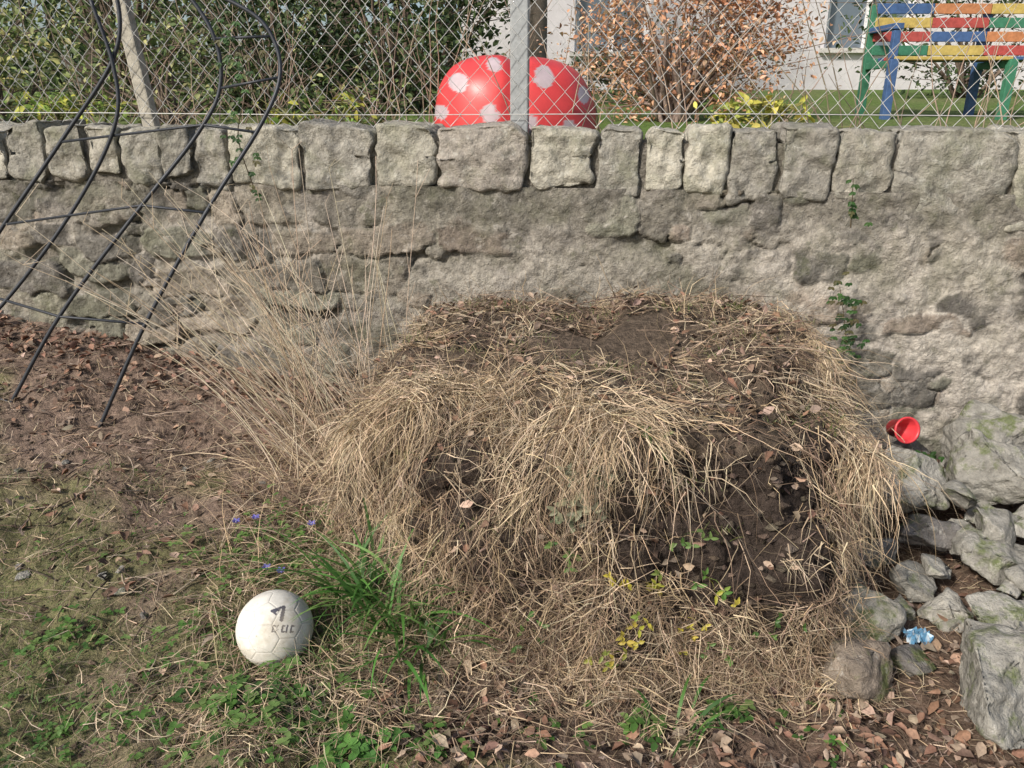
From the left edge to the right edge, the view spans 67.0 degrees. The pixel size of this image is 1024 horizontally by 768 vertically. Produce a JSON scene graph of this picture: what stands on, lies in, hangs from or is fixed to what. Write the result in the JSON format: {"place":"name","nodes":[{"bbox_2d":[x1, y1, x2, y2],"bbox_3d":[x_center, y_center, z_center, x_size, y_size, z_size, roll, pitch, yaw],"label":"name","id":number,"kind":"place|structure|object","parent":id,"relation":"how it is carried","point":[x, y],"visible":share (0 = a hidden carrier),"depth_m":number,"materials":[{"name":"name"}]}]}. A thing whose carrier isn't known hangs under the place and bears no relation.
{"place":"outdoors","nodes":[
{"label":"outdoors","id":0,"kind":"place"},
{"bbox_2d":[0,89,1023,767],"bbox_3d":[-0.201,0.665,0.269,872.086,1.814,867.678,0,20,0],"label":"ground","id":1,"kind":"structure","parent":0,"point":[916,101],"depth_m":2.70,"materials":[{"name":"soil"}]},
{"bbox_2d":[14,468,24,472],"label":"pebble","id":2,"kind":"object","parent":1,"relation":"on","point":[18,470],"visible":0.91,"depth_m":3.08,"materials":[{"name":"grey stone"}]},
{"bbox_2d":[15,563,23,570],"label":"pebble","id":3,"kind":"object","parent":1,"relation":"on","point":[18,564],"visible":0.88,"depth_m":2.63,"materials":[{"name":"grey stone"}]},
{"bbox_2d":[14,570,30,580],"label":"pebble","id":4,"kind":"object","parent":1,"relation":"on","point":[23,574],"visible":0.99,"depth_m":2.60,"materials":[{"name":"grey stone"}]},
{"bbox_2d":[0,0,104,122],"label":"garden shrub","id":5,"kind":"object","parent":1,"relation":"on","point":[5,58],"visible":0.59,"depth_m":5.16,"materials":[{"name":"green plant"}]},
{"bbox_2d":[0,0,115,98],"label":"evergreen shrub","id":6,"kind":"object","parent":1,"relation":"on","point":[19,22],"visible":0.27,"depth_m":7.95,"materials":[{"name":"green plant"}]},
{"bbox_2d":[61,459,68,464],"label":"pebble","id":7,"kind":"object","parent":1,"relation":"on","point":[64,462],"visible":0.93,"depth_m":3.12,"materials":[{"name":"grey stone"}]},
{"bbox_2d":[1,90,136,123],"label":"yellow shrub","id":8,"kind":"object","parent":1,"relation":"on","point":[47,107],"visible":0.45,"depth_m":4.03,"materials":[{"name":"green plant"}]},
{"bbox_2d":[97,571,108,579],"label":"pebble","id":9,"kind":"object","parent":1,"relation":"on","point":[103,575],"visible":1,"depth_m":2.59,"materials":[{"name":"grey stone"}]},
{"bbox_2d":[0,0,229,101],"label":"garden tree","id":10,"kind":"object","parent":1,"relation":"on","point":[89,58],"visible":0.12,"depth_m":8.89,"materials":[{"name":"green plant"}]},
{"bbox_2d":[114,587,125,594],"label":"pebble","id":11,"kind":"object","parent":1,"relation":"on","point":[117,592],"visible":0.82,"depth_m":2.53,"materials":[{"name":"grey stone"}]},
{"bbox_2d":[115,565,124,572],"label":"pebble","id":12,"kind":"object","parent":1,"relation":"on","point":[121,567],"visible":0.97,"depth_m":2.63,"materials":[{"name":"grey stone"}]},
{"bbox_2d":[9,0,268,125],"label":"garden shrub","id":13,"kind":"object","parent":1,"relation":"on","point":[163,57],"visible":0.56,"depth_m":5.21,"materials":[{"name":"green plant"}]},
{"bbox_2d":[0,0,281,427],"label":"metal garden arch","id":14,"kind":"structure","parent":1,"relation":"on","point":[110,65],"depth_m":3.27,"materials":[{"name":"black metal"}]},
{"bbox_2d":[140,610,147,618],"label":"pebble","id":15,"kind":"object","parent":1,"relation":"on","point":[142,614],"visible":0.95,"depth_m":2.46,"materials":[{"name":"grey stone"}]},
{"bbox_2d":[0,0,342,115],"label":"evergreen shrub","id":16,"kind":"object","parent":1,"relation":"on","point":[71,31],"visible":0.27,"depth_m":7.05,"materials":[{"name":"green plant"}]},
{"bbox_2d":[1,138,429,622],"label":"dead grass stems","id":17,"kind":"object","parent":1,"relation":"on","point":[291,348],"visible":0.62,"depth_m":3.01,"materials":[{"name":"plant"}]},
{"bbox_2d":[0,0,461,91],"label":"hedge","id":18,"kind":"object","parent":1,"relation":"on","point":[7,16],"visible":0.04,"depth_m":13.11,"materials":[{"name":"green plant"}]},
{"bbox_2d":[230,518,239,543],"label":"blue flower","id":19,"kind":"object","parent":1,"relation":"on","point":[235,520],"visible":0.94,"depth_m":2.76,"materials":[{"name":"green plant"}]},
{"bbox_2d":[0,436,482,767],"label":"grass","id":20,"kind":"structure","parent":1,"relation":"on","point":[230,623],"depth_m":2.32,"materials":[{"name":"green plant"}]},
{"bbox_2d":[107,0,393,118],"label":"evergreen shrub","id":21,"kind":"object","parent":1,"relation":"on","point":[269,50],"visible":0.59,"depth_m":6.54,"materials":[{"name":"green plant"}]},
{"bbox_2d":[248,514,258,539],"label":"blue flower","id":22,"kind":"object","parent":1,"relation":"on","point":[254,516],"visible":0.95,"depth_m":2.81,"materials":[{"name":"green plant"}]},
{"bbox_2d":[235,590,313,667],"bbox_3d":[-0.705,0.726,2.302,0.222,0.222,0.222,0,20,0],"label":"football","id":23,"kind":"object","parent":1,"relation":"on","point":[269,625],"visible":0.94,"depth_m":2.22,"materials":[{"name":"leather"}]},
{"bbox_2d":[307,520,317,547],"bbox_3d":[-0.712,0.550,2.763,0.032,0.131,0.026,0,20,0],"label":"blue flower","id":24,"kind":"object","parent":1,"relation":"on","point":[311,523],"visible":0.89,"depth_m":2.75,"materials":[{"name":"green plant"}]},
{"bbox_2d":[255,90,381,125],"bbox_3d":[-0.982,-1.251,3.791,0.679,0.358,0.328,0,20,0],"label":"yellow shrub","id":25,"kind":"object","parent":1,"relation":"on","point":[288,121],"visible":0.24,"depth_m":3.78,"materials":[{"name":"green plant"}]},
{"bbox_2d":[151,0,499,105],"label":"garden tree","id":26,"kind":"object","parent":1,"relation":"on","point":[334,9],"visible":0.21,"depth_m":8.05,"materials":[{"name":"green plant"}]},
{"bbox_2d":[279,62,439,125],"bbox_3d":[-0.939,-1.788,4.939,1.068,0.467,0.958,-18,26,-40],"label":"garden shrub","id":27,"kind":"object","parent":1,"relation":"on","point":[380,104],"visible":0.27,"depth_m":4.83,"materials":[{"name":"green plant"}]},
{"bbox_2d":[241,490,501,710],"bbox_3d":[-0.364,0.613,2.391,0.834,0.388,0.794,17,26,39],"label":"bluebell clump","id":28,"kind":"object","parent":1,"relation":"on","point":[356,595],"visible":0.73,"depth_m":2.35,"materials":[{"name":"green plant"}]},
{"bbox_2d":[228,0,551,113],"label":"evergreen shrub","id":29,"kind":"object","parent":1,"relation":"on","point":[412,89],"visible":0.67,"depth_m":6.83,"materials":[{"name":"green plant"}]},
{"bbox_2d":[0,254,871,651],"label":"twigs","id":30,"kind":"object","parent":1,"relation":"on","point":[100,452],"visible":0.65,"depth_m":2.85,"materials":[{"name":"brown plant"}]},
{"bbox_2d":[0,448,887,767],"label":"ground herbs","id":31,"kind":"object","parent":1,"relation":"on","point":[360,748],"visible":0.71,"depth_m":2.08,"materials":[{"name":"green plant"}]},
{"bbox_2d":[0,138,1010,344],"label":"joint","id":32,"kind":"object","parent":1,"relation":"on","point":[123,175],"depth_m":3.48,"materials":[{"name":"grey concrete"}]},
{"bbox_2d":[0,0,1023,132],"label":"chain link fence","id":33,"kind":"object","parent":32,"relation":"on","point":[519,51],"visible":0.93,"depth_m":3.41,"materials":[{"name":"galvanised metal"}]},
{"bbox_2d":[0,315,1019,767],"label":"soil crumbs","id":34,"kind":"object","parent":1,"relation":"on","point":[420,763],"visible":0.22,"depth_m":2.30,"materials":[{"name":"brown soil"}]},
{"bbox_2d":[0,317,1022,767],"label":"straw litter","id":35,"kind":"object","parent":1,"relation":"on","point":[356,697],"visible":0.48,"depth_m":2.14,"materials":[{"name":"beige plant"}]},
{"bbox_2d":[0,180,1023,458],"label":"stone wall","id":36,"kind":"structure","parent":1,"relation":"on","point":[940,312],"depth_m":3.45,"materials":[{"name":"grey stone"}]},
{"bbox_2d":[0,118,1023,231],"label":"coping stones","id":37,"kind":"object","parent":36,"relation":"on","point":[932,164],"visible":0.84,"depth_m":3.31,"materials":[{"name":"grey stone"}]},
{"bbox_2d":[200,18,944,462],"bbox_3d":[0.250,-0.639,3.252,3.050,1.662,0.501,5,21,14],"label":"ivy","id":38,"kind":"object","parent":36,"relation":"attached to","point":[852,304],"visible":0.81,"depth_m":3.27,"materials":[{"name":"green plant"}]},
{"bbox_2d":[0,285,1023,767],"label":"fallen leaves","id":39,"kind":"object","parent":1,"relation":"on","point":[718,741],"visible":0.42,"depth_m":2.23,"materials":[{"name":"brown plant"}]},
{"bbox_2d":[478,0,546,57],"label":"garden tree","id":40,"kind":"object","parent":1,"relation":"on","point":[540,51],"visible":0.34,"depth_m":9.49,"materials":[{"name":"plant"}]},
{"bbox_2d":[434,55,595,128],"bbox_3d":[0.020,-1.438,4.106,0.903,0.562,0.756,0,20,0],"label":"ladybird sandpit","id":41,"kind":"object","parent":1,"relation":"on","point":[543,79],"visible":0.59,"depth_m":3.80,"materials":[{"name":"plastic"}]},
{"bbox_2d":[254,257,979,745],"bbox_3d":[0.306,0.155,2.791,2.536,1.119,2.186,0,20,0],"label":"compost heap","id":42,"kind":"object","parent":1,"relation":"on","point":[740,489],"visible":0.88,"depth_m":2.26,"materials":[{"name":"plant"}]},
{"bbox_2d":[511,424,806,671],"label":"primrose sprigs","id":43,"kind":"object","parent":42,"relation":"on","point":[723,593],"visible":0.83,"depth_m":2.14,"materials":[{"name":"yellow plant"}]},
{"bbox_2d":[855,506,884,526],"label":"rock","id":44,"kind":"object","parent":42,"relation":"on","point":[882,522],"visible":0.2,"depth_m":2.94,"materials":[{"name":"grey stone"}]},
{"bbox_2d":[896,513,960,551],"bbox_3d":[1.489,0.530,2.763,0.205,0.129,0.142,6,21,15],"label":"rock","id":45,"kind":"object","parent":42,"relation":"on","point":[945,534],"visible":0.86,"depth_m":2.72,"materials":[{"name":"grey stone"}]},
{"bbox_2d":[948,518,986,554],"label":"rock","id":46,"kind":"object","parent":45,"relation":"on","point":[964,541],"visible":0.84,"depth_m":2.65,"materials":[{"name":"grey stone"}]},
{"bbox_2d":[556,13,785,103],"bbox_3d":[1.452,-3.509,8.192,2.677,1.097,1.432,0,20,0],"label":"garden shrub","id":47,"kind":"object","parent":1,"relation":"on","point":[605,80],"visible":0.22,"depth_m":8.07,"materials":[{"name":"brown plant"}]},
{"bbox_2d":[634,675,743,758],"bbox_3d":[0.479,0.871,2.038,0.243,0.132,0.285,-4,20,-11],"label":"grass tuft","id":48,"kind":"object","parent":1,"relation":"on","point":[703,714],"visible":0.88,"depth_m":2.03,"materials":[{"name":"green plant"}]},
{"bbox_2d":[530,0,894,122],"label":"beech shrub","id":49,"kind":"object","parent":1,"relation":"on","point":[705,65],"visible":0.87,"depth_m":5.55,"materials":[{"name":"brown plant"}]},
{"bbox_2d":[462,0,1023,90],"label":"walls","id":50,"kind":"structure","parent":1,"relation":"on","point":[556,15],"depth_m":12.41,"materials":[{"name":"white paint"}]},
{"bbox_2d":[569,0,914,55],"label":"window frames","id":51,"kind":"structure","parent":50,"relation":"attached to","point":[837,50],"depth_m":12.35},
{"bbox_2d":[579,0,908,50],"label":"window glass","id":52,"kind":"object","parent":51,"relation":"in","point":[836,20],"depth_m":12.45,"materials":[{"name":"glass"}]},
{"bbox_2d":[693,92,852,128],"bbox_3d":[1.248,-1.243,3.764,0.739,0.337,0.291,0,20,0],"label":"yellow shrub","id":53,"kind":"object","parent":1,"relation":"on","point":[778,107],"visible":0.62,"depth_m":3.72,"materials":[{"name":"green plant"}]},
{"bbox_2d":[820,636,894,702],"bbox_3d":[0.974,0.801,2.179,0.208,0.165,0.203,1,25,-7],"label":"rock","id":54,"kind":"object","parent":1,"relation":"on","point":[869,677],"visible":0.95,"depth_m":2.13,"materials":[{"name":"grey stone"}]},
{"bbox_2d":[833,583,906,641],"bbox_3d":[1.116,0.712,2.409,0.201,0.172,0.220,13,24,32],"label":"rock","id":55,"kind":"object","parent":1,"relation":"on","point":[896,618],"visible":0.66,"depth_m":2.35,"materials":[{"name":"grey stone"}]},
{"bbox_2d":[855,538,898,567],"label":"rock","id":56,"kind":"object","parent":1,"relation":"on","point":[887,546],"visible":0.62,"depth_m":2.75,"materials":[{"name":"grey stone"}]},
{"bbox_2d":[880,440,929,453],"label":"rock","id":57,"kind":"object","parent":1,"relation":"on","point":[916,445],"visible":0.19,"depth_m":3.31,"materials":[{"name":"grey stone"}]},
{"bbox_2d":[886,417,920,443],"bbox_3d":[1.625,0.179,3.219,0.111,0.116,0.122,0,20,0],"label":"red plant pot","id":58,"kind":"object","parent":57,"relation":"on","point":[902,430],"visible":0.98,"depth_m":3.21,"materials":[{"name":"plastic"}]},
{"bbox_2d":[894,594,915,620],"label":"rock","id":59,"kind":"object","parent":1,"relation":"on","point":[910,611],"visible":0.61,"depth_m":2.48,"materials":[{"name":"grey stone"}]},
{"bbox_2d":[873,445,949,513],"bbox_3d":[1.514,0.378,2.978,0.356,0.259,0.301,-2,23,-11],"label":"rock","id":60,"kind":"object","parent":1,"relation":"on","point":[921,463],"visible":0.62,"depth_m":2.89,"materials":[{"name":"grey stone"}]},
{"bbox_2d":[941,479,979,509],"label":"rock","id":61,"kind":"object","parent":60,"relation":"on","point":[961,494],"visible":0.98,"depth_m":2.78,"materials":[{"name":"grey stone"}]},
{"bbox_2d":[801,0,1023,98],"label":"garden shrub","id":62,"kind":"object","parent":1,"relation":"on","point":[964,77],"visible":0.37,"depth_m":8.74,"materials":[{"name":"green plant"}]},
{"bbox_2d":[889,560,937,602],"bbox_3d":[1.357,0.663,2.612,0.150,0.102,0.187,8,22,22],"label":"rock","id":63,"kind":"object","parent":1,"relation":"on","point":[911,581],"visible":0.93,"depth_m":2.57,"materials":[{"name":"grey stone"}]},
{"bbox_2d":[921,553,951,579],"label":"rock","id":64,"kind":"object","parent":63,"relation":"on","point":[941,569],"visible":0.97,"depth_m":2.60,"materials":[{"name":"grey stone"}]},
{"bbox_2d":[890,644,936,676],"bbox_3d":[1.180,0.820,2.274,0.132,0.076,0.102,-1,30,-24],"label":"rock","id":65,"kind":"object","parent":1,"relation":"on","point":[902,653],"visible":0.88,"depth_m":2.25,"materials":[{"name":"grey stone"}]},
{"bbox_2d":[902,626,933,644],"bbox_3d":[1.235,0.770,2.354,0.084,0.046,0.076,0,20,0],"label":"crumpled wrapper","id":66,"kind":"object","parent":1,"relation":"on","point":[913,636],"visible":0.99,"depth_m":2.34,"materials":[{"name":"plastic"}]},
{"bbox_2d":[854,3,1023,119],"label":"painted bench","id":67,"kind":"object","parent":1,"relation":"on","point":[1007,62],"visible":0.78,"depth_m":5.95,"materials":[{"name":"multicoloured wood"}]},
{"bbox_2d":[916,587,973,632],"bbox_3d":[1.395,0.710,2.470,0.179,0.095,0.140,-21,12,-25],"label":"rock","id":68,"kind":"object","parent":1,"relation":"on","point":[947,602],"visible":0.9,"depth_m":2.44,"materials":[{"name":"grey stone"}]},
{"bbox_2d":[935,608,973,631],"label":"rock","id":69,"kind":"object","parent":1,"relation":"on","point":[950,625],"visible":0.37,"depth_m":2.41,"materials":[{"name":"grey stone"}]},
{"bbox_2d":[963,499,995,523],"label":"rock","id":70,"kind":"object","parent":1,"relation":"on","point":[983,503],"visible":0.37,"depth_m":2.88,"materials":[{"name":"grey stone"}]},
{"bbox_2d":[944,427,1023,504],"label":"rock","id":71,"kind":"object","parent":70,"relation":"on","point":[979,464],"visible":0.91,"depth_m":2.86,"materials":[{"name":"grey stone"}]},
{"bbox_2d":[939,399,1023,466],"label":"rock","id":72,"kind":"object","parent":1,"relation":"on","point":[991,421],"visible":0.53,"depth_m":3.16,"materials":[{"name":"grey stone"}]},
{"bbox_2d":[959,618,1023,749],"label":"rock","id":73,"kind":"object","parent":1,"relation":"on","point":[991,674],"visible":0.99,"depth_m":1.98,"materials":[{"name":"grey stone"}]},
{"bbox_2d":[965,590,1023,628],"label":"rock","id":74,"kind":"object","parent":1,"relation":"on","point":[992,607],"visible":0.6,"depth_m":2.36,"materials":[{"name":"grey stone"}]},
{"bbox_2d":[1016,621,1023,629],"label":"rock","id":75,"kind":"object","parent":1,"relation":"on","point":[1020,626],"visible":0.2,"depth_m":2.25,"materials":[{"name":"grey stone"}]},
{"bbox_2d":[1016,504,1023,511],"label":"rock","id":76,"kind":"object","parent":1,"relation":"on","point":[1021,507],"visible":0.29,"depth_m":2.78,"materials":[{"name":"grey stone"}]},
{"bbox_2d":[1012,510,1023,538],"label":"rock","id":77,"kind":"object","parent":76,"relation":"on","point":[1019,527],"visible":0.48,"depth_m":2.69,"materials":[{"name":"grey stone"}]},
{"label":"rock","id":78,"kind":"object","parent":1,"relation":"on","visible":0},
{"bbox_2d":[960,538,1023,585],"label":"rock","id":79,"kind":"object","parent":78,"relation":"on","point":[990,561],"visible":0.77,"depth_m":2.57,"materials":[{"name":"grey stone"}]},
{"bbox_2d":[972,507,1021,547],"bbox_3d":[1.703,0.495,2.700,0.227,0.123,0.173,-2,34,-36],"label":"rock","id":80,"kind":"object","parent":79,"relation":"on","point":[997,524],"visible":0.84,"depth_m":2.64,"materials":[{"name":"grey stone"}]},
{"bbox_2d":[1003,563,1023,591],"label":"rock","id":81,"kind":"object","parent":78,"relation":"on","point":[1014,574],"visible":0.98,"depth_m":2.46,"materials":[{"name":"grey stone"}]},
{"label":"rock","id":82,"kind":"object","parent":1,"relation":"on","visible":0},
{"bbox_2d":[997,578,1021,598],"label":"rock","id":83,"kind":"object","parent":82,"relation":"on","point":[1010,588],"visible":0.92,"depth_m":2.44,"materials":[{"name":"grey stone"}]}
]}

